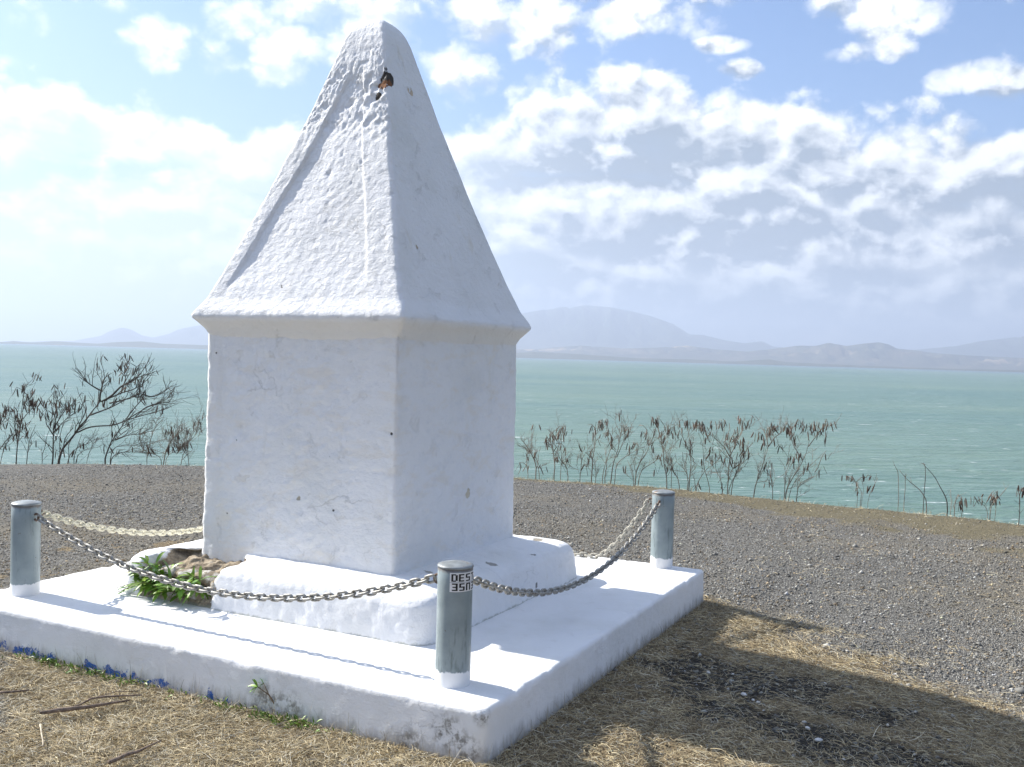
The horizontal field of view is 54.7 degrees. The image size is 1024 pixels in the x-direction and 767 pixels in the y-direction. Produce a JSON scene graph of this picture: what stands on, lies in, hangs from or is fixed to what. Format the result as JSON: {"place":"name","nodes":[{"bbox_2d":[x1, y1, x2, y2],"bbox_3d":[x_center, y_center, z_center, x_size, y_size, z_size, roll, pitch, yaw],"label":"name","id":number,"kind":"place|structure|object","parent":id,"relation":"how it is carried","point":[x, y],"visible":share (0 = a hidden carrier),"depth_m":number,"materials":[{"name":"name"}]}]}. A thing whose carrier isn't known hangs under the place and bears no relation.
{"place":"outdoors","nodes":[
{"label":"outdoors","id":0,"kind":"place"},
{"bbox_2d":[0,464,1023,766],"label":"ground","id":1,"kind":"structure","parent":0,"point":[972,532],"depth_m":6.26,"materials":[{"name":"brown soil"}]},
{"bbox_2d":[0,397,28,463],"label":"dry shrub","id":2,"kind":"object","parent":1,"relation":"on","point":[13,434],"visible":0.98,"depth_m":13.58,"materials":[{"name":"brown plant"}]},
{"bbox_2d":[0,689,29,692],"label":"dry stick","id":3,"kind":"object","parent":1,"relation":"on","point":[14,691],"visible":1,"depth_m":4.12,"materials":[{"name":"brown wood"}]},
{"bbox_2d":[2,372,51,463],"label":"dry shrub","id":4,"kind":"object","parent":1,"relation":"on","point":[32,405],"visible":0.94,"depth_m":13.72,"materials":[{"name":"brown plant"}]},
{"bbox_2d":[39,724,43,746],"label":"straw stalk","id":5,"kind":"object","parent":1,"relation":"on","point":[40,726],"visible":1,"depth_m":3.69,"materials":[{"name":"beige plant"}]},
{"bbox_2d":[35,383,120,463],"bbox_3d":[-6.075,0.852,13.809,1.039,1.715,0.768,1,2,-10],"label":"dry shrub","id":6,"kind":"object","parent":1,"relation":"on","point":[67,409],"visible":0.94,"depth_m":13.74,"materials":[{"name":"brown plant"}]},
{"bbox_2d":[58,430,109,463],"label":"dry shrub","id":7,"kind":"object","parent":1,"relation":"on","point":[89,439],"visible":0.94,"depth_m":13.72,"materials":[{"name":"brown plant"}]},
{"bbox_2d":[39,700,129,713],"bbox_3d":[-1.708,1.296,3.970,0.336,0.020,0.038,1,2,-32],"label":"dry stick","id":8,"kind":"object","parent":1,"relation":"on","point":[71,708],"visible":1,"depth_m":3.94,"materials":[{"name":"brown wood"}]},
{"bbox_2d":[75,691,141,705],"bbox_3d":[-1.674,1.298,4.089,0.268,0.013,0.091,0,2,-36],"label":"dry stick","id":9,"kind":"object","parent":1,"relation":"on","point":[98,697],"visible":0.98,"depth_m":4.11,"materials":[{"name":"brown wood"}]},
{"bbox_2d":[57,353,190,463],"bbox_3d":[-5.405,0.572,13.771,1.461,2.029,1.120,2,2,27],"label":"dry shrub","id":10,"kind":"object","parent":1,"relation":"on","point":[130,380],"visible":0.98,"depth_m":13.79,"materials":[{"name":"brown plant"}]},
{"bbox_2d":[104,375,197,463],"bbox_3d":[-5.005,0.708,13.868,1.343,1.708,0.761,2,2,3],"label":"dry shrub","id":11,"kind":"object","parent":1,"relation":"on","point":[159,402],"visible":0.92,"depth_m":13.73,"materials":[{"name":"brown plant"}]},
{"bbox_2d":[110,393,206,465],"bbox_3d":[-4.868,0.812,13.830,1.335,1.556,0.786,1,2,-17],"label":"dry shrub","id":12,"kind":"object","parent":1,"relation":"on","point":[179,447],"visible":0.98,"depth_m":13.82,"materials":[{"name":"brown plant"}]},
{"bbox_2d":[0,648,351,736],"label":"green weeds","id":13,"kind":"object","parent":1,"relation":"on","point":[267,715],"visible":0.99,"depth_m":4.17,"materials":[{"name":"green plant"}]},
{"bbox_2d":[247,679,273,703],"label":"sprig","id":14,"kind":"object","parent":1,"relation":"on","point":[256,684],"visible":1,"depth_m":4.04,"materials":[{"name":"green plant"}]},
{"bbox_2d":[0,555,703,765],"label":"concrete platform","id":15,"kind":"structure","parent":1,"relation":"on","point":[531,658],"depth_m":4.36,"materials":[{"name":"white concrete"}]},
{"bbox_2d":[10,500,43,596],"bbox_3d":[-2.496,0.856,5.081,0.145,0.513,0.148,1,2,-17],"label":"bollard","id":16,"kind":"object","parent":15,"relation":"on","point":[25,553],"visible":0.93,"depth_m":5.02,"materials":[{"name":"grey metal"}]},
{"bbox_2d":[41,510,202,535],"bbox_3d":[-1.915,0.786,6.200,0.039,0.280,2.356,2,2,27],"label":"chain","id":17,"kind":"object","parent":16,"relation":"hanging from","point":[120,530],"visible":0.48,"depth_m":5.58,"materials":[{"name":"metal"}]},
{"bbox_2d":[114,552,216,604],"bbox_3d":[-1.764,0.996,5.029,0.622,0.268,0.285,2,2,27],"label":"weed","id":18,"kind":"object","parent":15,"relation":"on","point":[148,586],"visible":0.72,"depth_m":5.00,"materials":[{"name":"green plant"}]},
{"bbox_2d":[124,19,576,645],"bbox_3d":[-0.784,-0.432,5.490,1.926,3.146,1.756,2,2,27],"label":"monument","id":19,"kind":"object","parent":15,"relation":"on","point":[360,317],"visible":0.94,"depth_m":5.05,"materials":[{"name":"white paint"}]},
{"bbox_2d":[433,560,473,688],"bbox_3d":[-0.229,0.953,3.887,0.146,0.513,0.146,1,2,-18],"label":"bollard","id":20,"kind":"object","parent":15,"relation":"on","point":[454,582],"visible":0.99,"depth_m":3.83,"materials":[{"name":"grey metal"}]},
{"bbox_2d":[37,514,436,602],"bbox_3d":[-1.361,0.834,4.481,2.398,0.251,0.039,2,2,28],"label":"chain","id":21,"kind":"object","parent":20,"relation":"hanging from","point":[270,597],"visible":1,"depth_m":4.40,"materials":[{"name":"grey metal"}]},
{"bbox_2d":[473,503,660,596],"bbox_3d":[0.358,0.885,5.041,0.040,0.286,2.424,2,2,27],"label":"chain","id":22,"kind":"object","parent":20,"relation":"hanging from","point":[515,591],"visible":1,"depth_m":4.84,"materials":[{"name":"grey metal"}]},
{"bbox_2d":[648,489,674,568],"bbox_3d":[0.941,0.921,6.199,0.145,0.513,0.147,1,2,-18],"label":"bollard","id":23,"kind":"object","parent":15,"relation":"on","point":[662,533],"visible":0.97,"depth_m":6.14,"materials":[{"name":"grey metal"}]},
{"bbox_2d":[573,499,650,558],"bbox_3d":[-0.197,0.894,6.762,2.379,0.424,0.039,2,2,26],"label":"chain","id":24,"kind":"object","parent":23,"relation":"hanging from","point":[618,540],"visible":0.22,"depth_m":6.32,"materials":[{"name":"grey metal"}]},
{"bbox_2d":[0,595,720,766],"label":"dead stalks","id":25,"kind":"object","parent":1,"relation":"on","point":[646,648],"visible":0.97,"depth_m":4.18,"materials":[{"name":"plant"}]},
{"bbox_2d":[515,425,550,478],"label":"dry shrub","id":26,"kind":"object","parent":1,"relation":"on","point":[530,450],"visible":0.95,"depth_m":14.23,"materials":[{"name":"brown plant"}]},
{"bbox_2d":[544,409,575,480],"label":"dry shrub","id":27,"kind":"object","parent":1,"relation":"on","point":[554,438],"visible":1,"depth_m":14.30,"materials":[{"name":"brown plant"}]},
{"bbox_2d":[567,406,631,483],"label":"dry shrub","id":28,"kind":"object","parent":1,"relation":"on","point":[602,426],"visible":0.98,"depth_m":14.13,"materials":[{"name":"brown plant"}]},
{"bbox_2d":[609,402,653,483],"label":"dry shrub","id":29,"kind":"object","parent":1,"relation":"on","point":[627,434],"visible":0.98,"depth_m":14.05,"materials":[{"name":"brown plant"}]},
{"bbox_2d":[621,413,665,485],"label":"dry shrub","id":30,"kind":"object","parent":1,"relation":"on","point":[652,451],"visible":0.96,"depth_m":14.05,"materials":[{"name":"brown plant"}]},
{"bbox_2d":[651,411,685,488],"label":"dry shrub","id":31,"kind":"object","parent":1,"relation":"on","point":[656,423],"visible":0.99,"depth_m":13.72,"materials":[{"name":"brown plant"}]},
{"bbox_2d":[664,412,732,492],"bbox_3d":[2.534,1.334,13.600,0.974,1.896,0.630,2,2,14],"label":"dry shrub","id":32,"kind":"object","parent":1,"relation":"on","point":[701,424],"visible":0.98,"depth_m":13.58,"materials":[{"name":"brown plant"}]},
{"bbox_2d":[695,413,762,494],"bbox_3d":[2.877,1.323,13.437,1.035,1.907,0.738,2,2,27],"label":"dry shrub","id":33,"kind":"object","parent":1,"relation":"on","point":[743,453],"visible":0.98,"depth_m":13.38,"materials":[{"name":"brown plant"}]},
{"bbox_2d":[752,409,794,498],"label":"dry shrub","id":34,"kind":"object","parent":1,"relation":"on","point":[769,433],"visible":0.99,"depth_m":13.16,"materials":[{"name":"brown plant"}]},
{"bbox_2d":[777,415,843,501],"bbox_3d":[3.860,1.374,12.960,0.881,2.023,0.616,2,2,27],"label":"dry shrub","id":35,"kind":"object","parent":1,"relation":"on","point":[815,428],"visible":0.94,"depth_m":12.97,"materials":[{"name":"brown plant"}]},
{"bbox_2d":[841,474,877,507],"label":"dry seedling","id":36,"kind":"object","parent":1,"relation":"on","point":[852,478],"visible":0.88,"depth_m":12.48,"materials":[{"name":"brown plant"}]},
{"bbox_2d":[893,462,926,513],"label":"bare stalk","id":37,"kind":"object","parent":1,"relation":"on","point":[905,487],"visible":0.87,"depth_m":12.08,"materials":[{"name":"brown plant"}]},
{"bbox_2d":[922,463,947,515],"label":"bare stalk","id":38,"kind":"object","parent":1,"relation":"on","point":[939,486],"visible":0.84,"depth_m":12.00,"materials":[{"name":"brown plant"}]},
{"bbox_2d":[946,489,966,517],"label":"dry seedling","id":39,"kind":"object","parent":1,"relation":"on","point":[960,502],"visible":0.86,"depth_m":11.62,"materials":[{"name":"brown plant"}]},
{"bbox_2d":[973,483,1006,520],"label":"dry seedling","id":40,"kind":"object","parent":1,"relation":"on","point":[993,499],"visible":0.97,"depth_m":11.44,"materials":[{"name":"brown plant"}]},
{"bbox_2d":[1014,485,1023,524],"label":"dry seedling","id":41,"kind":"object","parent":1,"relation":"on","point":[1022,489],"visible":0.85,"depth_m":11.04,"materials":[{"name":"brown plant"}]},
{"bbox_2d":[0,344,1023,524],"bbox_3d":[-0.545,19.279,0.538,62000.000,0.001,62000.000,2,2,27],"label":"sea","id":42,"kind":"structure","parent":0,"point":[956,432],"depth_m":310.02,"materials":[{"name":"liquid"}]},
{"bbox_2d":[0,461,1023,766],"bbox_3d":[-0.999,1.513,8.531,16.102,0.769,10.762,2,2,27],"label":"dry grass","id":43,"kind":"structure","parent":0,"point":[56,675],"depth_m":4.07,"materials":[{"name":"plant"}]},
{"bbox_2d":[107,740,161,763],"bbox_3d":[-1.357,1.325,3.568,0.018,0.019,0.238,2,2,27],"label":"dry stick","id":44,"kind":"object","parent":43,"relation":"on","point":[116,759],"visible":1,"depth_m":3.53,"materials":[{"name":"wood"}]},
{"bbox_2d":[0,464,1023,766],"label":"gravel","id":45,"kind":"structure","parent":0,"point":[708,592],"depth_m":7.30,"materials":[{"name":"grey gravel"}]},
{"bbox_2d":[0,341,1023,371],"bbox_3d":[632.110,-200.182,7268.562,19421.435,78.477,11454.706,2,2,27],"label":"hills","id":46,"kind":"structure","parent":0,"point":[543,355],"depth_m":10133.97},
{"bbox_2d":[0,0,1023,349],"label":"sky","id":47,"kind":"structure","parent":0,"point":[776,173],"materials":[{"name":"blue"}]},
{"bbox_2d":[34,305,1023,357],"bbox_3d":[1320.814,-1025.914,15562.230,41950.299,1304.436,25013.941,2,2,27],"label":"mountains","id":48,"kind":"structure","parent":0,"point":[594,326],"depth_m":20589.84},
{"bbox_2d":[516,342,1023,369],"bbox_3d":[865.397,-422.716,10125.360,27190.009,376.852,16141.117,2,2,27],"label":"foothills","id":49,"kind":"structure","parent":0,"point":[876,354],"depth_m":13482.63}
]}

